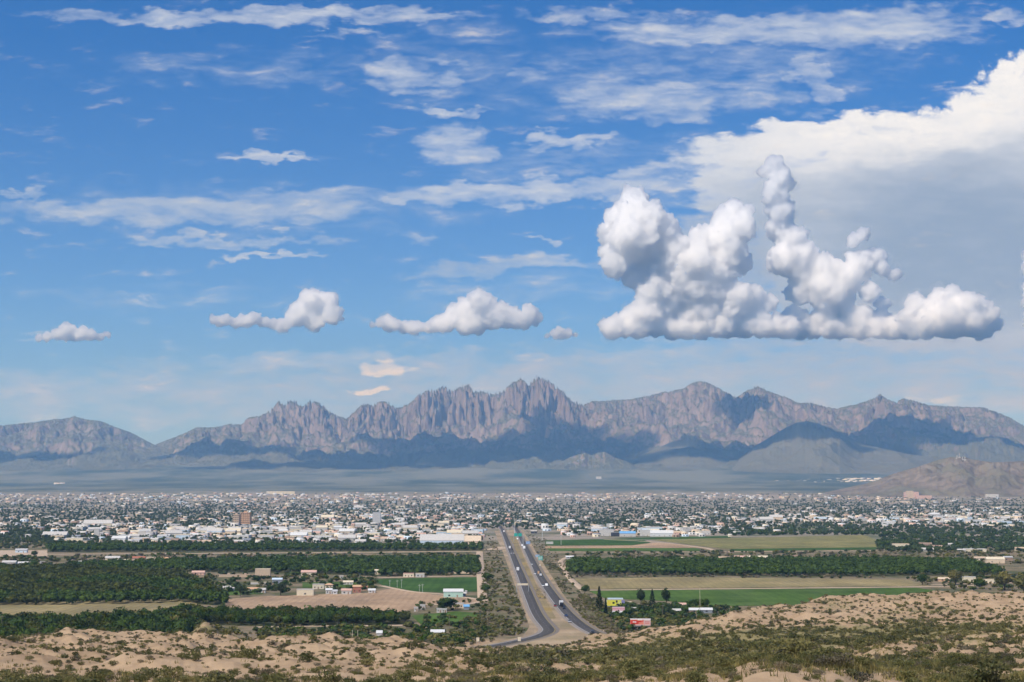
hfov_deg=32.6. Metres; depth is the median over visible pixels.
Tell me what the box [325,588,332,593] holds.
cottage
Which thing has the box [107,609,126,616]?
pecan tree
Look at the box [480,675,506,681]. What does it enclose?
desert shrub
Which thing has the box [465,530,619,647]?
verge
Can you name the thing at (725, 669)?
desert shrub
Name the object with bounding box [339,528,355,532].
commercial building
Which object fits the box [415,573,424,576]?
house
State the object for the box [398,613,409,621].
pecan tree
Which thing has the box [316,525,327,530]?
commercial building
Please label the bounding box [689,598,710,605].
shade tree
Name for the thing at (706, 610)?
shed
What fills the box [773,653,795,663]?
desert shrub
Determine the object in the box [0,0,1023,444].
sky
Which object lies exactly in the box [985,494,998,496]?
store
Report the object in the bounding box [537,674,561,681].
desert shrub
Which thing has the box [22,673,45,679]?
desert shrub
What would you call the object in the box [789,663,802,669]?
desert shrub
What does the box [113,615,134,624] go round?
pecan tree
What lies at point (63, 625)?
pecan tree
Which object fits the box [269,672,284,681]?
desert shrub
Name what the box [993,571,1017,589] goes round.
tree
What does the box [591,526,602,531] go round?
commercial building
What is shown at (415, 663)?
desert shrub
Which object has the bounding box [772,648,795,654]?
desert shrub
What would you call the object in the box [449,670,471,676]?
desert shrub
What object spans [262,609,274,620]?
pecan tree
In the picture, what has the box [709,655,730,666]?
desert shrub
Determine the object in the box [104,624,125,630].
pecan tree
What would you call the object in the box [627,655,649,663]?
desert shrub
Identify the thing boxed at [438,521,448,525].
commercial building
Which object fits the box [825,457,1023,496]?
desert hill
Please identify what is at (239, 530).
commercial building
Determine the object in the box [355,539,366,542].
town house
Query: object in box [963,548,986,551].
farm building
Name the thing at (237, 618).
pecan tree
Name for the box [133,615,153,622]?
pecan tree
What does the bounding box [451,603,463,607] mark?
house
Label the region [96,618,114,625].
pecan tree
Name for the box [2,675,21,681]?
desert shrub
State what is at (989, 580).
farm building
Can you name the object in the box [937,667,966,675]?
desert shrub
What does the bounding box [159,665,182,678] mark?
desert shrub
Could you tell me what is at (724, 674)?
desert shrub
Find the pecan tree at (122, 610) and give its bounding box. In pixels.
[112,606,132,612]
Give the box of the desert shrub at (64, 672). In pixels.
[56,667,74,676]
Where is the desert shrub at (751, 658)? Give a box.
[745,653,766,660]
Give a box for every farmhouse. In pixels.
[192,571,204,574]
[301,570,316,575]
[352,585,361,592]
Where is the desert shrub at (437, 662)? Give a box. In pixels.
[432,660,444,665]
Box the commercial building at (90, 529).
[88,527,100,532]
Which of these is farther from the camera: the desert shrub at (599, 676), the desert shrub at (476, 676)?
the desert shrub at (476, 676)
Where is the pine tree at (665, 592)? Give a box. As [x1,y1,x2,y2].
[661,588,670,602]
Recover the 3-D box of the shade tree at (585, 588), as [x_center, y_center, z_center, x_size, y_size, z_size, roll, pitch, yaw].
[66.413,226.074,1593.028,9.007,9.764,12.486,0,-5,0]
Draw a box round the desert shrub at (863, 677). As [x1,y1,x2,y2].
[849,671,873,681]
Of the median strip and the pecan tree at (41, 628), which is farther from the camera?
the median strip
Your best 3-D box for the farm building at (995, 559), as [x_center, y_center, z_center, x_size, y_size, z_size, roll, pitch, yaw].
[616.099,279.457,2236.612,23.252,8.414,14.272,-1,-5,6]
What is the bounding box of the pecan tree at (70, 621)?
[59,618,76,625]
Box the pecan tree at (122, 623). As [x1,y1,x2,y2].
[107,619,129,626]
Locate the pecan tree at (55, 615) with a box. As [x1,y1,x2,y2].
[47,613,64,620]
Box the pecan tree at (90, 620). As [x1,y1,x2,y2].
[81,617,96,624]
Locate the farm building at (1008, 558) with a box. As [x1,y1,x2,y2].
[1003,556,1012,560]
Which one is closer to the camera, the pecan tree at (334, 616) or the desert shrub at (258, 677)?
the desert shrub at (258, 677)
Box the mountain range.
[0,377,1023,471]
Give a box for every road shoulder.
[474,525,559,647]
[511,526,606,633]
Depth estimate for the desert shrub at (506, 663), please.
335.16 m
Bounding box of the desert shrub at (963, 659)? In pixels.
[958,656,972,664]
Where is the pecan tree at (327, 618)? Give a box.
[322,613,332,624]
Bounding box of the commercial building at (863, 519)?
[854,517,866,520]
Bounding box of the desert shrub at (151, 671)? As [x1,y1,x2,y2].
[132,667,166,678]
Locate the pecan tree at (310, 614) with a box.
[306,612,316,620]
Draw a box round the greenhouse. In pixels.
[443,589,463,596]
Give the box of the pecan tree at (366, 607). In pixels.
[359,605,372,610]
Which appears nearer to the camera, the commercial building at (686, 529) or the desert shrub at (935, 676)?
the desert shrub at (935, 676)
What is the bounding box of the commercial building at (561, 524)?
[557,522,567,526]
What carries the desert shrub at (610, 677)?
on the ground at (198, 480)
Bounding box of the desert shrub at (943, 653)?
[934,650,948,658]
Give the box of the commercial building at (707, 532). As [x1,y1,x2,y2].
[698,530,710,534]
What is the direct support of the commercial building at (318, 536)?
on the ground at (198, 480)
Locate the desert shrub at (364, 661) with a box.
[360,657,375,666]
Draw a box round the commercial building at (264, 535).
[258,534,275,538]
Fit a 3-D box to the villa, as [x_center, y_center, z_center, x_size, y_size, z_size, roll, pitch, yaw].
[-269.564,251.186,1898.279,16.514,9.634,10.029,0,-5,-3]
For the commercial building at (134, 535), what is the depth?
3164.73 m
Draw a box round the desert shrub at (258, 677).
[245,675,262,681]
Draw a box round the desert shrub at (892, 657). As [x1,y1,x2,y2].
[885,654,904,660]
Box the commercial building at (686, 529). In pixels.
[680,528,693,531]
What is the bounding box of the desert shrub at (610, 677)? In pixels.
[606,674,617,681]
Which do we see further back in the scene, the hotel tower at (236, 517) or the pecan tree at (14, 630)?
the hotel tower at (236, 517)
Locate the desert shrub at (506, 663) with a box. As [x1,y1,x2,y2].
[499,661,512,667]
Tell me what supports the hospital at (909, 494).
on the ground at (198, 480)
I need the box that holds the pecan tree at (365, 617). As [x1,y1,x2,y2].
[359,612,373,624]
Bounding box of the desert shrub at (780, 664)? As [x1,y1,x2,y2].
[773,660,788,669]
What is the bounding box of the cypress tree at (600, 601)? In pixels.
[595,586,603,608]
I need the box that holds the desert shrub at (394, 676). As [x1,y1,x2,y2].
[379,673,403,681]
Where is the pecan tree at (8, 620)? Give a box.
[4,616,21,622]
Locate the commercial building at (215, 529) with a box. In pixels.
[207,528,223,531]
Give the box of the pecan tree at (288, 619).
[283,614,294,623]
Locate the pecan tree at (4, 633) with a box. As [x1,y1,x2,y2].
[0,627,13,635]
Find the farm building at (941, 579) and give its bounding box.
[937,577,949,581]
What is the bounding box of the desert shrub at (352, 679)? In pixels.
[341,676,357,681]
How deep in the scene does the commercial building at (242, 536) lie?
3186.79 m
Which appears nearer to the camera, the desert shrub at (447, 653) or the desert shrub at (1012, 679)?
the desert shrub at (1012, 679)
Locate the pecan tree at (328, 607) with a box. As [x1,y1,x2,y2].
[324,604,338,609]
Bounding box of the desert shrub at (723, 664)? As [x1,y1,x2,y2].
[718,658,737,666]
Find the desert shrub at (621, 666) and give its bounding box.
[618,658,635,672]
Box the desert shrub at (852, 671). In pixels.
[844,667,861,677]
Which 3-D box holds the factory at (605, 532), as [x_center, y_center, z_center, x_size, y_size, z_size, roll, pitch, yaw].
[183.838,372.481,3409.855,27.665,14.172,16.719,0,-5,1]
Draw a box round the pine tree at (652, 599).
[649,589,655,603]
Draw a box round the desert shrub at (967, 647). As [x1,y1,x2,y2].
[960,645,977,649]
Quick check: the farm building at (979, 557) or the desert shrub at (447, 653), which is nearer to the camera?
the desert shrub at (447, 653)
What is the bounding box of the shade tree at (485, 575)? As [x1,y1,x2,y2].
[481,572,493,581]
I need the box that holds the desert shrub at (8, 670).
[1,668,15,672]
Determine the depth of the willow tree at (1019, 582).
1616.46 m
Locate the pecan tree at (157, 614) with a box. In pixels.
[150,610,163,617]
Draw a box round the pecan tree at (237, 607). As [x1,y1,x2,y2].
[229,605,240,610]
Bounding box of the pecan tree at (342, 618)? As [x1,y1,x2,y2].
[334,614,348,621]
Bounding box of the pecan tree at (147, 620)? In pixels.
[139,618,151,623]
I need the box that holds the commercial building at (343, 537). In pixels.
[338,535,355,541]
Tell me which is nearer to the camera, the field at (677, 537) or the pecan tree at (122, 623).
the pecan tree at (122, 623)
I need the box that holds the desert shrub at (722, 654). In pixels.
[715,652,735,660]
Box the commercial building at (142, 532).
[138,531,155,534]
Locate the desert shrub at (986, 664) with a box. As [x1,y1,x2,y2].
[965,659,1009,681]
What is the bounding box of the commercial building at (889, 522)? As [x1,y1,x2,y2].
[881,521,895,524]
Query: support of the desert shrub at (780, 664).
on the ground at (198, 480)
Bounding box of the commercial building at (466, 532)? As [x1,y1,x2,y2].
[461,530,478,535]
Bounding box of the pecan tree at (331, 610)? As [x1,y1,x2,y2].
[322,608,335,612]
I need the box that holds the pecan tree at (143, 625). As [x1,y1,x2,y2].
[126,620,149,629]
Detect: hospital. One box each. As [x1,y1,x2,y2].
[904,492,918,496]
[906,491,913,497]
[915,495,931,498]
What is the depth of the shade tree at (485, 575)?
1806.16 m
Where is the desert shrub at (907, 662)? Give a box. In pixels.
[896,660,915,666]
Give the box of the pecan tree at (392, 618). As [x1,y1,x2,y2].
[387,613,399,621]
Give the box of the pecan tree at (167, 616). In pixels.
[160,613,174,618]
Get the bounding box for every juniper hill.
[633,438,729,469]
[732,421,939,473]
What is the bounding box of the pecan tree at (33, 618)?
[23,616,40,620]
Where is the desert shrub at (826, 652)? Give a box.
[814,646,839,656]
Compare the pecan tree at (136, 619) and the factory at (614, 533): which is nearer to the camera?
the pecan tree at (136, 619)
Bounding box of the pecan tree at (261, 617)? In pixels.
[254,613,270,622]
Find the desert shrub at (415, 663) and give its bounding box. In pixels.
[407,659,423,668]
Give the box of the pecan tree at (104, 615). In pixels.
[93,610,110,617]
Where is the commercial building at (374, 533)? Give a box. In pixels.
[364,532,382,534]
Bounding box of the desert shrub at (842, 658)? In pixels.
[825,651,854,665]
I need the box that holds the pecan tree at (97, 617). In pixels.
[88,615,100,621]
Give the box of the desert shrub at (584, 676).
[576,673,594,679]
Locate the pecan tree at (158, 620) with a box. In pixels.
[149,616,170,624]
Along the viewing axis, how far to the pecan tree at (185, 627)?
1116.64 m
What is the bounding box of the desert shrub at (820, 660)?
[813,654,829,666]
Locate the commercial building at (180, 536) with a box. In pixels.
[176,535,189,539]
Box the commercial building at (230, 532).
[226,530,236,534]
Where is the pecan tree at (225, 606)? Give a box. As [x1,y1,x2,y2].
[216,604,230,609]
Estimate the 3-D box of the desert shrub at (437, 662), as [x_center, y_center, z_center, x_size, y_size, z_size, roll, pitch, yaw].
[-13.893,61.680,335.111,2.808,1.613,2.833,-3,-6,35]
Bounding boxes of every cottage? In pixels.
[325,583,333,587]
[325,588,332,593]
[341,588,351,593]
[368,588,375,592]
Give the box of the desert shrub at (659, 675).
[653,671,670,679]
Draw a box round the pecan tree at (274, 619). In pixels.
[269,615,282,622]
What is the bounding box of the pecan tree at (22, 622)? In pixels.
[10,617,29,628]
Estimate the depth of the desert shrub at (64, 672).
176.19 m
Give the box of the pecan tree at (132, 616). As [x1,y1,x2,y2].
[121,613,139,618]
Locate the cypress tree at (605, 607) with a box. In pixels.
[604,598,607,613]
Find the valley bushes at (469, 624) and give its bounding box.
[0,527,1023,646]
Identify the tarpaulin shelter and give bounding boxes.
[463,604,469,609]
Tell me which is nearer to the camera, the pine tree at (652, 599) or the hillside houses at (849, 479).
the pine tree at (652, 599)
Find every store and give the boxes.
[266,491,294,493]
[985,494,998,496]
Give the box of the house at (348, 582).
[343,580,353,584]
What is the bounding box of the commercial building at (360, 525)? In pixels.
[355,523,365,527]
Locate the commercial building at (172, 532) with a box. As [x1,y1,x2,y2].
[164,530,181,534]
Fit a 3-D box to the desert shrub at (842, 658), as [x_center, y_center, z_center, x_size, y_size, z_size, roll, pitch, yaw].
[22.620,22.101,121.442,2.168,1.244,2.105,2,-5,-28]
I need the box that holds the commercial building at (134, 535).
[129,534,139,536]
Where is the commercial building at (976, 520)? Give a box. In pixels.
[964,519,980,522]
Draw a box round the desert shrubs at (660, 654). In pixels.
[0,589,1023,681]
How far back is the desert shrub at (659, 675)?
156.29 m
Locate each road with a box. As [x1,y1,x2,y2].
[490,525,555,647]
[512,525,604,633]
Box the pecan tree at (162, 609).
[150,606,167,613]
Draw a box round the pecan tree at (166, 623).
[154,619,173,626]
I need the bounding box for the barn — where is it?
[272,578,282,582]
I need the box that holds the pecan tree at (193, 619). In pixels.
[180,614,200,625]
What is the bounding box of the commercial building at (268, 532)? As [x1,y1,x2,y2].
[260,531,272,534]
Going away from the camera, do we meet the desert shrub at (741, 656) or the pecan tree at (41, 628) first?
the desert shrub at (741, 656)
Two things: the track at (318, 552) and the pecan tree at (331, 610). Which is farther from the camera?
the track at (318, 552)
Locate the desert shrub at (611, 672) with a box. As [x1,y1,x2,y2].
[601,670,621,676]
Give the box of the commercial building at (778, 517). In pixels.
[769,515,782,519]
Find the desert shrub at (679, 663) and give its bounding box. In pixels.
[671,661,686,666]
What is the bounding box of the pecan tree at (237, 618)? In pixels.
[231,614,242,622]
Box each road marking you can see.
[493,532,542,644]
[501,525,555,645]
[513,527,588,632]
[515,525,603,633]
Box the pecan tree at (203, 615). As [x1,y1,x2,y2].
[191,608,205,619]
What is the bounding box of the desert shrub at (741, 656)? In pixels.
[735,653,748,661]
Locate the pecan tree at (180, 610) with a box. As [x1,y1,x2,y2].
[174,607,189,614]
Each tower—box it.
[233,513,240,523]
[240,511,251,524]
[373,512,380,522]
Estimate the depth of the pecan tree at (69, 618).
1178.18 m
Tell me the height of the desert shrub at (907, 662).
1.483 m
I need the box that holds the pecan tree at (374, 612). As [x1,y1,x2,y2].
[369,611,382,622]
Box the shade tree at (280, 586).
[274,582,286,595]
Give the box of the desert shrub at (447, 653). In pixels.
[445,649,457,656]
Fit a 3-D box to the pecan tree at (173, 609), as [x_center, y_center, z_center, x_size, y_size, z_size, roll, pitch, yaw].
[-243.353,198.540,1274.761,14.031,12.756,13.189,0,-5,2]
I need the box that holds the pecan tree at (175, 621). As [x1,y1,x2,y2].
[171,616,190,625]
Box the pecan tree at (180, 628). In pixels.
[171,627,186,632]
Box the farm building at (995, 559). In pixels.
[985,557,1004,562]
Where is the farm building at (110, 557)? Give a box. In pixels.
[105,556,120,559]
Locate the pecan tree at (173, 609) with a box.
[167,605,184,612]
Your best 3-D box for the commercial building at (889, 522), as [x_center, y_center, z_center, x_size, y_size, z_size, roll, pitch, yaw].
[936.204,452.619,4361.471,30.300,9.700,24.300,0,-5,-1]
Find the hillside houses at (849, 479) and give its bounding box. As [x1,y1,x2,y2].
[54,478,880,483]
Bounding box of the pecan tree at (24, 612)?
[12,611,35,617]
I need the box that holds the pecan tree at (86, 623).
[73,620,94,627]
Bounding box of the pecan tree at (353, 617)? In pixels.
[346,611,359,623]
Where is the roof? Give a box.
[608,598,622,599]
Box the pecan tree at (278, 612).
[272,610,284,615]
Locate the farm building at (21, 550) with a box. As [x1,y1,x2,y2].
[15,548,27,552]
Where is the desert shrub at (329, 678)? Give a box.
[318,669,340,681]
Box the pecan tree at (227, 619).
[222,615,231,623]
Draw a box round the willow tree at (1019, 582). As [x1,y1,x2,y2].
[1014,576,1023,590]
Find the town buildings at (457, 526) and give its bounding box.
[0,492,1023,542]
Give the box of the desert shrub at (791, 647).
[770,637,819,655]
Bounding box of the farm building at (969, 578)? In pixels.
[962,576,975,581]
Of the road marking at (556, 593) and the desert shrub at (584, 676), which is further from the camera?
the road marking at (556, 593)
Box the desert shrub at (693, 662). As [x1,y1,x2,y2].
[687,659,702,664]
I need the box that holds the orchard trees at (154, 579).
[0,540,1005,633]
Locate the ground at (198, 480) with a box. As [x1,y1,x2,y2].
[0,464,1023,681]
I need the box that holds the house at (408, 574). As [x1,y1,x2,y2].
[403,573,413,576]
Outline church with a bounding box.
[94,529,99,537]
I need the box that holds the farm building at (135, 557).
[132,556,145,560]
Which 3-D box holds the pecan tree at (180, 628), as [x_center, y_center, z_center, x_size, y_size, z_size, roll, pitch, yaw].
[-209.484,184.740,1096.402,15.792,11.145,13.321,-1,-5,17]
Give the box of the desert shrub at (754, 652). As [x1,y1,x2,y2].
[742,650,763,654]
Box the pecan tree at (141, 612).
[132,609,147,616]
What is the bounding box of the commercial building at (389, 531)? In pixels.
[387,530,400,532]
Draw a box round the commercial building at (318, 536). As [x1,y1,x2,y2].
[315,534,332,537]
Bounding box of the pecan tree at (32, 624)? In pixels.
[23,621,45,628]
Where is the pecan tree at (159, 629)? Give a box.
[150,625,167,631]
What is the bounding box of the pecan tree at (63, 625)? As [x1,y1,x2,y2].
[55,621,69,627]
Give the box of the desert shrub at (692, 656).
[683,653,698,659]
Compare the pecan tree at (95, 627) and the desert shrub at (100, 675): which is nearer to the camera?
the desert shrub at (100, 675)
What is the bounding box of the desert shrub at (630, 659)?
[620,657,641,663]
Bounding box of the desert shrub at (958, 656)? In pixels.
[945,653,968,660]
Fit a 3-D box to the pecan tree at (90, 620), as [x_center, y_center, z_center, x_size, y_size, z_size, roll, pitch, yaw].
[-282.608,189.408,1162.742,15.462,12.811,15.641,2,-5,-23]
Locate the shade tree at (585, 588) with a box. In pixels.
[580,585,589,592]
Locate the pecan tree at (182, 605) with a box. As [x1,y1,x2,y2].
[173,602,192,611]
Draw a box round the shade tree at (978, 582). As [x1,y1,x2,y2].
[971,579,985,586]
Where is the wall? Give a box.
[219,573,253,576]
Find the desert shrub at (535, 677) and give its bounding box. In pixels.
[526,671,544,681]
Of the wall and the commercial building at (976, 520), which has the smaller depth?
the wall
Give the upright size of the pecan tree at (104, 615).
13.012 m
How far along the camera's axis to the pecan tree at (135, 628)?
1101.42 m
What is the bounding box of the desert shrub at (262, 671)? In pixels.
[255,668,277,675]
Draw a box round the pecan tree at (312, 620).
[309,616,318,625]
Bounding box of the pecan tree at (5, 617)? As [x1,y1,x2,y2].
[0,613,11,621]
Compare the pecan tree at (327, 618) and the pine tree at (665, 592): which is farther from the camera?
the pine tree at (665, 592)
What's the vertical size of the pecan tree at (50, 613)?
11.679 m
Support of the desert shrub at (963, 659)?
on the ground at (198, 480)
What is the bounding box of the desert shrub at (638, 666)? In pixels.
[621,660,654,673]
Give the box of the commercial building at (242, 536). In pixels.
[232,534,251,539]
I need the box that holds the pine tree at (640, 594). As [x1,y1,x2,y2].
[636,589,644,600]
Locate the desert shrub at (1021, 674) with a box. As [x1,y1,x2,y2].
[1013,671,1023,677]
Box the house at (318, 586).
[312,584,324,588]
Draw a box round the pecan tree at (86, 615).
[74,611,89,618]
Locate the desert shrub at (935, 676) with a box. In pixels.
[928,673,949,680]
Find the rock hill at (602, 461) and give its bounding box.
[560,452,636,469]
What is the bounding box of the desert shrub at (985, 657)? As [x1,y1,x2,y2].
[973,653,992,662]
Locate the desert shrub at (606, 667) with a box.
[598,664,615,671]
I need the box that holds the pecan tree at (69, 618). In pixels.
[60,616,79,621]
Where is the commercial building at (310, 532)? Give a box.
[299,530,312,534]
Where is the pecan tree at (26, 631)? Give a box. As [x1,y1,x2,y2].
[14,626,39,635]
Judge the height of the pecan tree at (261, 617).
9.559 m
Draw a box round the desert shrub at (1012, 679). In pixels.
[1006,675,1023,681]
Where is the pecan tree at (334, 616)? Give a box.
[332,612,347,623]
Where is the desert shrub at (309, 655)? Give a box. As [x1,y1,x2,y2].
[298,651,313,661]
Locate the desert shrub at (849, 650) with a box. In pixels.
[842,648,853,652]
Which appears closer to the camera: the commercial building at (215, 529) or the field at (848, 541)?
the field at (848, 541)
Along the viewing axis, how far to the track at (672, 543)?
2913.65 m
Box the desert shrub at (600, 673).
[594,670,607,675]
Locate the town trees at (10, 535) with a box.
[0,493,1023,542]
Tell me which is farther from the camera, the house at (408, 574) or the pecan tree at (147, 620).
the house at (408, 574)
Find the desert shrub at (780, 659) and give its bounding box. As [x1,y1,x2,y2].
[769,657,790,666]
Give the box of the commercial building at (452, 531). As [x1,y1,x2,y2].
[447,530,461,533]
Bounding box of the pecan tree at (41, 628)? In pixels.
[33,625,44,630]
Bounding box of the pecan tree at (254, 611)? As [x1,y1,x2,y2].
[248,608,260,614]
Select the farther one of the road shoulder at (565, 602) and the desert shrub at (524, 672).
the road shoulder at (565, 602)
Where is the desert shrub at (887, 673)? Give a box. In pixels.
[881,670,895,678]
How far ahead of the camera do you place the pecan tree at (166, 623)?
1142.71 m
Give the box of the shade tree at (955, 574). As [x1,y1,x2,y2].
[948,569,963,583]
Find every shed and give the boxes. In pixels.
[376,630,382,635]
[430,629,444,633]
[689,608,699,612]
[700,608,712,612]
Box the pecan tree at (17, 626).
[6,622,25,630]
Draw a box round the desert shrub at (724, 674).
[718,670,734,677]
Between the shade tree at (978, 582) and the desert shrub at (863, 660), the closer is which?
the desert shrub at (863, 660)
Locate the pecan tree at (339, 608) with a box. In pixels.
[333,607,347,612]
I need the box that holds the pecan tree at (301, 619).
[295,614,307,623]
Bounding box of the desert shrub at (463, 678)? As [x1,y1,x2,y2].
[457,675,472,680]
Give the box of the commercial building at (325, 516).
[321,515,334,518]
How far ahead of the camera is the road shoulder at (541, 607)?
1456.83 m
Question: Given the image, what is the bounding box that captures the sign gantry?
[516,583,528,591]
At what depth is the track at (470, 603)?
1482.88 m
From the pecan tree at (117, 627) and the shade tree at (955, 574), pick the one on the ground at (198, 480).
the shade tree at (955, 574)
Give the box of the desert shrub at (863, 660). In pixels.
[855,656,870,666]
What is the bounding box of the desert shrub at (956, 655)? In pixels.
[947,653,963,660]
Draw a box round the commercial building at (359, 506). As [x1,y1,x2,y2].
[354,505,363,508]
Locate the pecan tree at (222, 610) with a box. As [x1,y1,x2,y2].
[213,608,228,615]
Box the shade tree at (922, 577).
[916,574,927,584]
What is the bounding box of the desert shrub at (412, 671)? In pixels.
[403,669,422,674]
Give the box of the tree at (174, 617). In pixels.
[169,615,183,620]
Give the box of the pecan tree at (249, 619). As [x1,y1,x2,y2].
[245,615,254,624]
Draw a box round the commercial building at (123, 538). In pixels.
[111,536,127,542]
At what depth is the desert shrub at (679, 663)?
182.06 m
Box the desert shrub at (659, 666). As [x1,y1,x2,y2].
[649,664,670,670]
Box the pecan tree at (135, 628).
[125,624,145,630]
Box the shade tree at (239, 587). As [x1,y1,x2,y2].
[234,583,246,596]
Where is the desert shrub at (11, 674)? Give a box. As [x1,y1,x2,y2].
[0,672,27,679]
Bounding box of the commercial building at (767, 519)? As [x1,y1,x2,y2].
[758,517,773,521]
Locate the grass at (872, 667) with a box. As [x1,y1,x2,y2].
[0,622,1023,681]
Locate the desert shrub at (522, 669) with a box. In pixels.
[513,665,530,672]
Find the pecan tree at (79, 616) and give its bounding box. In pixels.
[73,613,84,618]
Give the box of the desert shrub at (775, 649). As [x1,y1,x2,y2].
[768,646,785,653]
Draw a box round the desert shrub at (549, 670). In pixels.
[541,667,559,675]
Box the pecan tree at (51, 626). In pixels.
[40,623,61,632]
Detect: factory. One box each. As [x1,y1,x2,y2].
[599,529,613,535]
[611,532,618,535]
[619,531,635,536]
[640,529,649,535]
[650,530,673,536]
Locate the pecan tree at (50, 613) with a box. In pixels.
[39,611,55,616]
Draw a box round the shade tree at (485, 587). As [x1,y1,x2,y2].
[480,584,490,592]
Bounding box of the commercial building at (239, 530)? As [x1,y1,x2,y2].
[225,528,241,532]
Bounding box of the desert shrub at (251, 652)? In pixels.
[239,648,261,658]
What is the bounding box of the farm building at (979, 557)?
[973,556,984,560]
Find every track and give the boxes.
[47,551,481,554]
[254,625,402,626]
[382,575,483,577]
[382,586,475,598]
[426,599,487,604]
[476,552,486,597]
[484,547,505,549]
[558,555,581,588]
[579,585,975,590]
[604,539,714,550]
[734,550,877,551]
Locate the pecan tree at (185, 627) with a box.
[174,623,190,631]
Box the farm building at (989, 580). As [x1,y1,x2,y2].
[983,579,993,582]
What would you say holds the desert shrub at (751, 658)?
on the ground at (198, 480)
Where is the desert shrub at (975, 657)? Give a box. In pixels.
[967,653,982,663]
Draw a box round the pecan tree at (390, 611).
[383,608,398,621]
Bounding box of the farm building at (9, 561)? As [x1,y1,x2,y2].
[2,560,16,563]
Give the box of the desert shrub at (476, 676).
[465,673,481,679]
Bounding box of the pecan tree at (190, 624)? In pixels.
[174,620,194,632]
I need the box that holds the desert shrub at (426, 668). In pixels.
[416,665,433,670]
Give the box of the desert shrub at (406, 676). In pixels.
[397,670,415,681]
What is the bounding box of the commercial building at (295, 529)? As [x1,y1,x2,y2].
[289,528,302,530]
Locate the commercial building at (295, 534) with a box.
[290,532,307,536]
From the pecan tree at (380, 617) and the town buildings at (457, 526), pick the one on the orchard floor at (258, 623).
the pecan tree at (380, 617)
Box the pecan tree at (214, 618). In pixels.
[208,614,220,623]
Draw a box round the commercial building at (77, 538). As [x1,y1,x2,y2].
[66,537,88,540]
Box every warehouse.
[42,531,68,535]
[83,520,113,525]
[297,589,313,595]
[420,534,463,543]
[464,535,480,543]
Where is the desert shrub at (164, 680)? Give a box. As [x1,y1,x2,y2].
[155,677,176,681]
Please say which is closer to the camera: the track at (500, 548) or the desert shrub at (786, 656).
the desert shrub at (786, 656)
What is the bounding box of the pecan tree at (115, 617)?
[104,613,119,619]
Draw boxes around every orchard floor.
[0,598,225,605]
[47,547,481,551]
[121,565,476,575]
[205,618,404,626]
[569,570,997,575]
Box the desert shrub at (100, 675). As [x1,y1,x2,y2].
[83,671,110,681]
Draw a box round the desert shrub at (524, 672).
[515,671,531,675]
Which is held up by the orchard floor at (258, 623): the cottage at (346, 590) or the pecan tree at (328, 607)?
the pecan tree at (328, 607)
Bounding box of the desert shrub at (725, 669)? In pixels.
[714,667,737,674]
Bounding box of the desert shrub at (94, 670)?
[84,667,103,676]
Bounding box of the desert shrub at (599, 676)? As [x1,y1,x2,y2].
[591,675,606,680]
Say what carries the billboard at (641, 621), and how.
on the ground at (198, 480)
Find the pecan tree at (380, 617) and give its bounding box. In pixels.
[372,613,386,621]
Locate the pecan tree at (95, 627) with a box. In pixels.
[87,624,104,629]
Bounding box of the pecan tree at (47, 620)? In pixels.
[37,617,53,626]
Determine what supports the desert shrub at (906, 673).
on the ground at (198, 480)
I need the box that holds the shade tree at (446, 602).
[436,597,457,607]
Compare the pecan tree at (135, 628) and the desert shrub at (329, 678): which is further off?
the pecan tree at (135, 628)
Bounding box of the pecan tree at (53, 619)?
[40,614,61,623]
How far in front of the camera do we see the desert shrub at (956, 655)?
243.27 m
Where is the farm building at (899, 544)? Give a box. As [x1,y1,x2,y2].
[892,543,908,546]
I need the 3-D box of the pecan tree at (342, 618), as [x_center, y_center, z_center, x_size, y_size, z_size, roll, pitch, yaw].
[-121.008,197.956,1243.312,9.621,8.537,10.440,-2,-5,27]
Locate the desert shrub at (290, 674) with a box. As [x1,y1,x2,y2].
[276,672,292,677]
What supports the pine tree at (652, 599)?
on the ground at (198, 480)
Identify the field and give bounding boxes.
[0,550,47,556]
[0,599,201,615]
[217,585,262,594]
[225,589,476,611]
[302,582,370,587]
[377,577,476,592]
[413,611,482,624]
[545,539,650,545]
[545,543,705,548]
[547,548,700,550]
[575,577,930,588]
[590,588,935,605]
[614,536,729,539]
[656,535,875,548]
[730,547,876,550]
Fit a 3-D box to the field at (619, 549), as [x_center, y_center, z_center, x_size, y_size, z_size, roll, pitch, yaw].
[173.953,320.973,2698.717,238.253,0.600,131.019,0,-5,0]
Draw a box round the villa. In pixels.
[255,568,270,575]
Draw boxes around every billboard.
[606,600,624,606]
[612,607,624,612]
[630,618,650,628]
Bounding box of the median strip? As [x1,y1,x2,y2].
[510,536,555,618]
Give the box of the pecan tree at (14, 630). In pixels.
[3,626,17,634]
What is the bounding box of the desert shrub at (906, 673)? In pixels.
[893,670,920,678]
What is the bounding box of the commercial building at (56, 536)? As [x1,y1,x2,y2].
[51,535,66,537]
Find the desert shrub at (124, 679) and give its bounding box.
[120,675,130,681]
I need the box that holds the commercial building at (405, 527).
[402,525,416,530]
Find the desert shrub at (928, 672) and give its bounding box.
[915,667,935,676]

